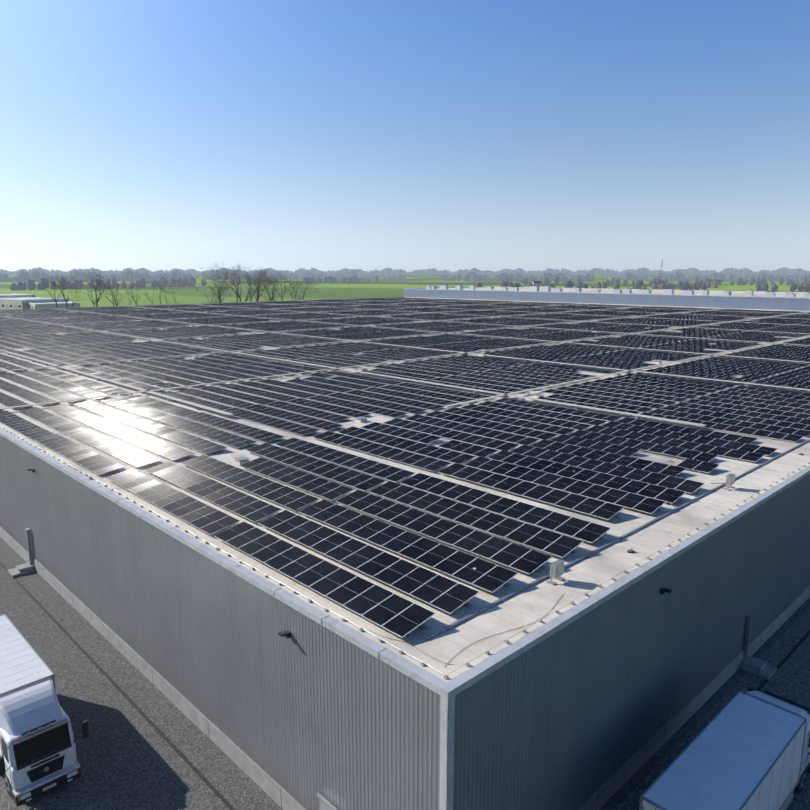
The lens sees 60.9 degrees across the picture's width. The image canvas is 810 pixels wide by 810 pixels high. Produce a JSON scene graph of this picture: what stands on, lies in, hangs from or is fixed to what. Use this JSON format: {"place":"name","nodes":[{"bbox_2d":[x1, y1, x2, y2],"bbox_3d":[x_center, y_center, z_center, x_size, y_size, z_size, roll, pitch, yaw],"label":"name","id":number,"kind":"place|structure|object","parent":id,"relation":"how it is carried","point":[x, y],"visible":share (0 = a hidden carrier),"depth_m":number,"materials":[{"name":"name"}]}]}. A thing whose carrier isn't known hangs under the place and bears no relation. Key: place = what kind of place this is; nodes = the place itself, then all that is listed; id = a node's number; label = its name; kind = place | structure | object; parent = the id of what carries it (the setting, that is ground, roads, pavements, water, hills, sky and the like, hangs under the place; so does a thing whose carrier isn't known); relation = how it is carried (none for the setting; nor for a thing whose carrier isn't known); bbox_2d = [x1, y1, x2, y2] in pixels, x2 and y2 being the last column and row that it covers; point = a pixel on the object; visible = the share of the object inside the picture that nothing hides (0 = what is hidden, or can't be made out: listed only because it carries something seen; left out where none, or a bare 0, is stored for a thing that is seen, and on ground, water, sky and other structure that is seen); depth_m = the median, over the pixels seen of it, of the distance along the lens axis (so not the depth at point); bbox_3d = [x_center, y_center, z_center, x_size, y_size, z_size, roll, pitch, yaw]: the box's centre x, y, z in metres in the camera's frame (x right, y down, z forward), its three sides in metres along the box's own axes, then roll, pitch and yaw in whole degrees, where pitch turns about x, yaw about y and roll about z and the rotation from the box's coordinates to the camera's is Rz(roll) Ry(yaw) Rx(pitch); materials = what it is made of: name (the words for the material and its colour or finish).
{"place":"outdoors","nodes":[
{"label":"outdoors","id":0,"kind":"place"},
{"bbox_2d":[0,294,79,309],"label":"neighbour buildings","id":1,"kind":"structure","parent":0,"point":[16,301],"depth_m":390.01,"materials":[{"name":"white metal"}]},
{"bbox_2d":[8,273,797,280],"bbox_3d":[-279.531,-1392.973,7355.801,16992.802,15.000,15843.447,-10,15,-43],"label":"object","id":2,"kind":"structure","parent":0,"point":[438,277],"depth_m":2691.89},
{"bbox_2d":[0,537,809,809],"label":"yard paving","id":3,"kind":"structure","parent":0,"point":[129,757],"depth_m":33.39,"materials":[{"name":"grey asphalt"}]},
{"bbox_2d":[0,614,88,806],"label":"truck","id":4,"kind":"object","parent":3,"relation":"on","point":[38,756],"visible":1,"depth_m":28.84,"materials":[{"name":"white metal"}]},
{"bbox_2d":[0,297,809,809],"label":"warehouse building","id":5,"kind":"structure","parent":3,"relation":"on","point":[516,615],"depth_m":33.67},
{"bbox_2d":[0,299,806,464],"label":"skylights","id":6,"kind":"object","parent":5,"relation":"on","point":[243,459],"visible":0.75,"depth_m":87.71,"materials":[{"name":"grey"}]},
{"bbox_2d":[0,435,809,809],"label":"warehouse wall","id":7,"kind":"structure","parent":5,"relation":"attached to","point":[578,713],"depth_m":28.62,"materials":[{"name":"grey metal"}]},
{"bbox_2d":[8,469,776,809],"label":"wall fittings","id":8,"kind":"object","parent":7,"relation":"attached to","point":[756,667],"depth_m":37.98,"materials":[{"name":"grey plastic"}]},
{"bbox_2d":[0,297,809,637],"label":"solar panel array","id":9,"kind":"object","parent":5,"relation":"on","point":[596,469],"visible":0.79,"depth_m":57.31,"materials":[{"name":"black glass"}]},
{"bbox_2d":[0,298,809,425],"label":"roof walkway boards","id":10,"kind":"object","parent":5,"relation":"on","point":[200,407],"visible":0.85,"depth_m":107.79,"materials":[{"name":"beige metal"}]},
{"bbox_2d":[0,426,809,679],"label":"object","id":11,"kind":"object","parent":5,"relation":"on","point":[557,567],"visible":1,"depth_m":28.33,"materials":[{"name":"silver metal"}]},
{"bbox_2d":[101,392,797,638],"bbox_3d":[1.807,0.624,60.947,55.646,0.431,52.576,-10,15,-43],"label":"panel mounting","id":12,"kind":"object","parent":5,"relation":"on","point":[423,626],"visible":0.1,"depth_m":38.69,"materials":[{"name":"silver metal"}]},
{"bbox_2d":[0,562,809,809],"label":"curb","id":13,"kind":"object","parent":3,"relation":"on","point":[188,762],"visible":0.62,"depth_m":36.44,"materials":[{"name":"grey concrete"}]},
{"bbox_2d":[404,289,809,310],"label":"warehouse building","id":14,"kind":"structure","parent":3,"relation":"on","point":[799,304],"depth_m":265.17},
{"bbox_2d":[403,285,809,298],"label":"warehouse roof","id":15,"kind":"structure","parent":14,"relation":"on","point":[747,293],"depth_m":282.53,"materials":[{"name":"metal"}]},
{"bbox_2d":[639,688,809,809],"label":"truck","id":16,"kind":"object","parent":3,"relation":"on","point":[749,749],"visible":1,"depth_m":25.68,"materials":[{"name":"white metal"}]},
{"bbox_2d":[0,280,809,306],"bbox_3d":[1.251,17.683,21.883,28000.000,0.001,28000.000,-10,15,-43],"label":"terrain","id":17,"kind":"structure","parent":0,"point":[337,290],"depth_m":867.55,"materials":[{"name":"green plant"}]},
{"bbox_2d":[42,262,315,307],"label":"bare trees","id":18,"kind":"object","parent":17,"relation":"on","point":[218,295],"depth_m":359.54,"materials":[{"name":"brown plant"}]},
{"bbox_2d":[249,269,319,294],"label":"yellow tree leaves","id":19,"kind":"object","parent":18,"relation":"attached to","point":[274,279],"visible":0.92,"depth_m":369.31,"materials":[{"name":"plant"}]},
{"bbox_2d":[0,267,809,290],"bbox_3d":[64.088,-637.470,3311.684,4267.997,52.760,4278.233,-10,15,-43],"label":"distant trees","id":20,"kind":"object","parent":17,"relation":"on","point":[173,277],"visible":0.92,"depth_m":1898.92,"materials":[{"name":"plant"}]},
{"bbox_2d":[62,277,783,289],"bbox_3d":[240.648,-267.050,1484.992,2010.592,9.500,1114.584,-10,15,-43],"label":"countryside road poles","id":21,"kind":"object","parent":17,"relation":"on","point":[521,282],"visible":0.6,"depth_m":1256.35,"materials":[{"name":"grey metal"}]},
{"bbox_2d":[0,0,809,272],"label":"sky","id":22,"kind":"structure","parent":0,"point":[152,135],"materials":[{"name":"blue"}]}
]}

